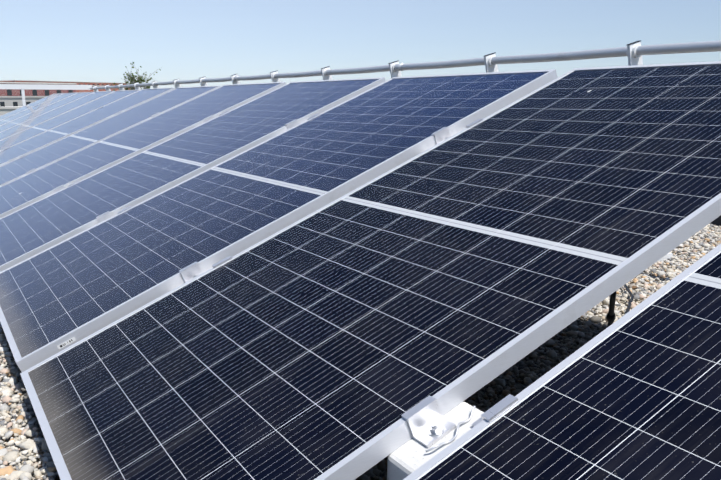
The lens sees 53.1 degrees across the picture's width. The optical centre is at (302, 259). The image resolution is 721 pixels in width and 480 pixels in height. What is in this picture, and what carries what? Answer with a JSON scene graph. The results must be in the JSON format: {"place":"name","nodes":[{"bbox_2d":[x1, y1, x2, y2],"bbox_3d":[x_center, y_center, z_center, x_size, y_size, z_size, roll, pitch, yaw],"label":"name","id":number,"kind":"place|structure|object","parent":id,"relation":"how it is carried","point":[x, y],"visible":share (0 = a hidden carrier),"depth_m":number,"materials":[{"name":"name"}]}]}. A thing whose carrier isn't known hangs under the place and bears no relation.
{"place":"outdoors","nodes":[
{"label":"outdoors","id":0,"kind":"place"},
{"bbox_2d":[0,82,76,95],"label":"city building","id":1,"kind":"structure","parent":0,"point":[17,92],"depth_m":185.50,"materials":[{"name":"red brick"}]},
{"bbox_2d":[0,80,125,85],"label":"roof","id":2,"kind":"structure","parent":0,"point":[97,83],"depth_m":381.77,"materials":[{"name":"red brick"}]},
{"bbox_2d":[76,86,119,92],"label":"city building","id":3,"kind":"structure","parent":0,"point":[116,89],"depth_m":276.38,"materials":[{"name":"red brick"}]},
{"bbox_2d":[0,224,720,479],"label":"gravel","id":4,"kind":"structure","parent":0,"point":[58,478],"depth_m":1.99,"materials":[{"name":"beige gravel"}]},
{"bbox_2d":[0,0,720,89],"label":"sky","id":5,"kind":"structure","parent":0,"point":[707,3],"materials":[{"name":"blue"}]},
{"bbox_2d":[387,402,483,479],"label":"concrete block","id":6,"kind":"structure","parent":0,"point":[409,457],"depth_m":1.13,"materials":[{"name":"white paint"}]},
{"bbox_2d":[401,395,456,447],"bbox_3d":[0.201,0.258,1.144,0.071,0.060,0.052,-7,14,-27],"label":"mounting bracket","id":7,"kind":"object","parent":6,"relation":"attached to","point":[429,424],"visible":1,"depth_m":1.15,"materials":[{"name":"metal"}]},
{"bbox_2d":[425,406,475,452],"bbox_3d":[0.238,0.267,1.122,0.108,0.051,0.020,-9,15,-34],"label":"earthing wire","id":8,"kind":"object","parent":6,"relation":"attached to","point":[455,435],"visible":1,"depth_m":1.11,"materials":[{"name":"metal"}]},
{"bbox_2d":[471,394,517,426],"bbox_3d":[0.296,0.236,1.107,0.071,0.060,0.052,-7,14,-27],"label":"clamp","id":9,"kind":"object","parent":6,"relation":"on","point":[499,408],"visible":0.6,"depth_m":1.08,"materials":[{"name":"metal"}]},
{"bbox_2d":[709,215,720,225],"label":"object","id":10,"kind":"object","parent":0,"point":[716,222],"depth_m":4.65,"materials":[{"name":"black"}]},
{"bbox_3d":[0.506,-0.081,2.503,0.180,0.720,0.150,-7,14,-27],"label":"high concrete pier","id":11,"kind":"object","parent":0,"visible":0},
{"bbox_2d":[0,69,557,371],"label":"solar panel","id":12,"kind":"object","parent":11,"relation":"on","point":[92,279],"visible":0.96,"depth_m":2.57,"materials":[{"name":"glass"}]},
{"bbox_2d":[57,337,75,349],"bbox_3d":[-0.656,0.232,1.995,0.053,0.032,0.001,-7,14,-27],"label":"label","id":13,"kind":"object","parent":12,"relation":"attached to","point":[67,342],"visible":1,"depth_m":2.00,"materials":[{"name":"white paper"}]},
{"bbox_2d":[431,127,449,143],"bbox_3d":[0.483,-0.421,2.450,0.071,0.060,0.052,-7,14,-27],"label":"panel clamp","id":14,"kind":"object","parent":11,"relation":"on","point":[441,134],"visible":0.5,"depth_m":2.46,"materials":[{"name":"metal"}]},
{"bbox_2d":[466,119,482,127],"bbox_3d":[0.573,-0.445,2.423,0.071,0.060,0.052,-7,14,-27],"label":"label sticker","id":15,"kind":"object","parent":11,"relation":"on","point":[474,123],"visible":0.1,"depth_m":2.40,"materials":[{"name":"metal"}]},
{"bbox_3d":[-0.266,0.214,2.065,0.152,0.334,0.253,-7,14,-27],"label":"concrete block","id":16,"kind":"object","parent":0,"visible":0},
{"bbox_2d":[179,262,202,282],"bbox_3d":[-0.323,0.042,2.117,0.071,0.060,0.052,-7,14,-27],"label":"panel clamp","id":17,"kind":"object","parent":16,"relation":"attached to","point":[191,271],"visible":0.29,"depth_m":2.12,"materials":[{"name":"metal"}]},
{"bbox_2d":[212,256,231,267],"bbox_3d":[-0.234,0.018,2.090,0.071,0.060,0.052,-7,14,-27],"label":"clamp","id":18,"kind":"object","parent":16,"relation":"on","point":[222,261],"visible":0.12,"depth_m":2.06,"materials":[{"name":"metal"}]},
{"bbox_3d":[-0.791,-0.002,3.040,0.152,0.334,0.253,-7,14,-27],"label":"concrete block","id":19,"kind":"object","parent":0,"visible":0},
{"bbox_2d":[96,211,111,222],"bbox_3d":[-0.849,-0.174,3.091,0.071,0.060,0.052,-7,14,-27],"label":"panel clamp","id":20,"kind":"object","parent":19,"relation":"on","point":[104,216],"visible":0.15,"depth_m":3.10,"materials":[{"name":"metal"}]},
{"bbox_2d":[117,206,130,213],"bbox_3d":[-0.759,-0.198,3.063,0.071,0.060,0.052,-7,14,-27],"label":"clamp","id":21,"kind":"object","parent":19,"relation":"on","point":[125,209],"visible":0.17,"depth_m":3.04,"materials":[{"name":"metal"}]},
{"bbox_3d":[-9.312,7.949,0.847,26.910,13.700,21.860,-7,14,-27],"label":"roof","id":22,"kind":"object","parent":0,"visible":0},
{"bbox_2d":[0,93,63,119],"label":"solar panel","id":23,"kind":"object","parent":22,"relation":"on","point":[23,108],"visible":0.58,"depth_m":11.66,"materials":[{"name":"glass"}]},
{"bbox_2d":[0,92,77,125],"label":"solar panel","id":24,"kind":"object","parent":22,"relation":"on","point":[32,109],"visible":0.71,"depth_m":10.66,"materials":[{"name":"glass"}]},
{"bbox_2d":[0,84,91,105],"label":"railing","id":25,"kind":"object","parent":22,"relation":"on","point":[22,87],"visible":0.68,"depth_m":13.12,"materials":[{"name":"white paint"}]},
{"bbox_2d":[0,92,93,131],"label":"solar panel","id":26,"kind":"object","parent":22,"relation":"on","point":[34,114],"visible":0.67,"depth_m":9.67,"materials":[{"name":"glass"}]},
{"bbox_2d":[0,91,114,140],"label":"solar panel","id":27,"kind":"object","parent":22,"relation":"on","point":[35,121],"visible":0.79,"depth_m":8.64,"materials":[{"name":"glass"}]},
{"bbox_2d":[0,89,140,149],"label":"solar panel","id":28,"kind":"object","parent":22,"relation":"on","point":[38,129],"visible":0.83,"depth_m":7.66,"materials":[{"name":"glass"}]},
{"bbox_2d":[0,87,174,165],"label":"solar panel","id":29,"kind":"object","parent":22,"relation":"on","point":[57,133],"visible":0.81,"depth_m":6.63,"materials":[{"name":"glass"}]},
{"bbox_2d":[0,85,220,185],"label":"solar panel","id":30,"kind":"object","parent":22,"relation":"on","point":[11,171],"visible":0.85,"depth_m":5.65,"materials":[{"name":"glass"}]},
{"bbox_2d":[133,82,140,89],"bbox_3d":[-2.326,-2.144,10.879,0.431,1.062,0.080,-7,14,-27],"label":"bracket","id":31,"kind":"object","parent":22,"relation":"on","point":[137,88],"visible":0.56,"depth_m":10.70,"materials":[{"name":"silver metal"}]},
{"bbox_2d":[0,82,285,217],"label":"solar panel","id":32,"kind":"object","parent":22,"relation":"on","point":[44,182],"visible":0.88,"depth_m":4.61,"materials":[{"name":"glass"}]},
{"bbox_2d":[173,79,180,88],"bbox_3d":[-1.438,-1.779,9.233,0.431,1.062,0.080,-7,14,-27],"label":"bracket","id":33,"kind":"object","parent":22,"relation":"on","point":[176,85],"visible":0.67,"depth_m":9.04,"materials":[{"name":"silver metal"}]},
{"bbox_2d":[0,77,385,271],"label":"solar panel","id":34,"kind":"object","parent":22,"relation":"on","point":[37,227],"visible":0.9,"depth_m":3.60,"materials":[{"name":"glass"}]},
{"bbox_2d":[0,432,387,479],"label":"gravel stones","id":35,"kind":"object","parent":22,"relation":"on","point":[20,467],"visible":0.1,"depth_m":1.59,"materials":[{"name":"beige gravel"}]},
{"bbox_2d":[199,77,207,85],"bbox_3d":[-0.994,-1.597,8.409,0.431,1.062,0.080,-7,14,-27],"label":"guard rail post","id":36,"kind":"object","parent":22,"relation":"on","point":[202,83],"visible":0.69,"depth_m":8.22,"materials":[{"name":"silver metal"}]},
{"bbox_2d":[231,74,239,83],"bbox_3d":[-0.550,-1.414,7.586,0.431,1.062,0.080,-7,14,-27],"label":"bracket","id":37,"kind":"object","parent":22,"relation":"on","point":[233,80],"visible":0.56,"depth_m":7.40,"materials":[{"name":"silver metal"}]},
{"bbox_2d":[270,70,280,81],"bbox_3d":[-0.106,-1.231,6.763,0.431,1.062,0.080,-7,14,-27],"label":"guard rail post","id":38,"kind":"object","parent":22,"relation":"on","point":[273,78],"visible":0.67,"depth_m":6.57,"materials":[{"name":"silver metal"}]},
{"bbox_2d":[321,66,332,79],"bbox_3d":[0.338,-1.049,5.940,0.431,1.062,0.080,-7,14,-27],"label":"guard rail post","id":39,"kind":"object","parent":22,"relation":"on","point":[325,76],"visible":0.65,"depth_m":5.75,"materials":[{"name":"silver metal"}]},
{"bbox_2d":[20,61,720,479],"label":"solar panel","id":40,"kind":"object","parent":22,"relation":"on","point":[336,339],"visible":1,"depth_m":1.56,"materials":[{"name":"glass"}]},
{"bbox_2d":[388,60,401,77],"bbox_3d":[0.782,-0.866,5.117,0.431,1.062,0.080,-7,14,-27],"label":"guard rail post","id":41,"kind":"object","parent":22,"relation":"on","point":[393,73],"visible":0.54,"depth_m":4.93,"materials":[{"name":"silver metal"}]},
{"bbox_2d":[484,52,498,72],"bbox_3d":[1.226,-0.683,4.293,0.431,1.062,0.080,-7,14,-27],"label":"guard rail post","id":42,"kind":"object","parent":22,"relation":"on","point":[489,67],"visible":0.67,"depth_m":4.10,"materials":[{"name":"silver metal"}]},
{"bbox_2d":[403,244,720,479],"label":"solar panel","id":43,"kind":"object","parent":22,"relation":"on","point":[634,393],"visible":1,"depth_m":1.02,"materials":[{"name":"glass"}]},
{"bbox_2d":[606,284,633,326],"bbox_3d":[1.129,-0.084,2.966,0.467,0.452,3.339,2,13,11],"label":"cable","id":44,"kind":"object","parent":22,"relation":"on","point":[610,316],"visible":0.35,"depth_m":1.55,"materials":[{"name":"black rubber"}]},
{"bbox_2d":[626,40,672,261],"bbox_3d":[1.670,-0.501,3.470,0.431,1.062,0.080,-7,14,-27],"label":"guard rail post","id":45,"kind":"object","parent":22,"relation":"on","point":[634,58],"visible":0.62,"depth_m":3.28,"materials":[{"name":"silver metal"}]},
{"bbox_3d":[-0.019,-0.297,3.476,0.180,0.720,0.150,-7,14,-27],"label":"high concrete pier","id":46,"kind":"object","parent":22,"relation":"on","visible":0},
{"bbox_2d":[285,119,297,128],"bbox_3d":[-0.042,-0.637,3.424,0.071,0.060,0.052,-7,14,-27],"label":"panel clamp","id":47,"kind":"object","parent":46,"relation":"on","point":[291,124],"visible":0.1,"depth_m":3.43,"materials":[{"name":"metal"}]},
{"bbox_3d":[-0.544,-0.513,4.450,0.180,0.720,0.150,-7,14,-27],"label":"high concrete pier","id":48,"kind":"object","parent":22,"relation":"on","visible":0},
{"bbox_2d":[203,115,212,121],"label":"panel clamp","id":49,"kind":"object","parent":48,"relation":"on","point":[206,119],"visible":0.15,"depth_m":4.40,"materials":[{"name":"metal"}]},
{"bbox_3d":[-1.317,-0.218,4.014,0.152,0.334,0.253,-7,14,-27],"label":"concrete block","id":50,"kind":"object","parent":22,"relation":"on","visible":0},
{"bbox_2d":[53,185,63,192],"bbox_3d":[-1.375,-0.390,4.066,0.071,0.060,0.052,-7,14,-27],"label":"panel clamp","id":51,"kind":"object","parent":50,"relation":"on","point":[59,188],"visible":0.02,"depth_m":4.07,"materials":[{"name":"metal"}]},
{"label":"city ground","id":52,"kind":"structure","parent":0,"visible":0},
{"bbox_2d":[0,106,22,115],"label":"city building","id":53,"kind":"structure","parent":52,"relation":"on","point":[5,110],"depth_m":129.07,"materials":[{"name":"white glass"}]},
{"bbox_2d":[0,96,46,106],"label":"city building","id":54,"kind":"structure","parent":52,"relation":"on","point":[10,101],"depth_m":156.80,"materials":[{"name":"white glass"}]},
{"bbox_2d":[113,62,161,90],"bbox_3d":[-5.019,1.534,24.425,1.771,16.040,1.650,7,14,28],"label":"poplar tree","id":55,"kind":"object","parent":52,"relation":"on","point":[132,80],"visible":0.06,"depth_m":22.65,"materials":[{"name":"green plant"}]},
{"bbox_2d":[0,0,720,88],"bbox_3d":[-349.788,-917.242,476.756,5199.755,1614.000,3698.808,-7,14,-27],"label":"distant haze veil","id":56,"kind":"object","parent":52,"relation":"on","point":[625,19],"depth_m":2429.39,"materials":[{"name":"blue"}]},
{"bbox_3d":[2.558,-0.136,1.824,0.431,1.062,0.080,-7,14,-27],"label":"guard rail post","id":57,"kind":"object","parent":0,"visible":0},
{"bbox_2d":[90,40,720,89],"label":"railing pipe","id":58,"kind":"object","parent":57,"relation":"attached to","point":[696,47],"visible":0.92,"depth_m":4.01,"materials":[{"name":"metal"}]}
]}

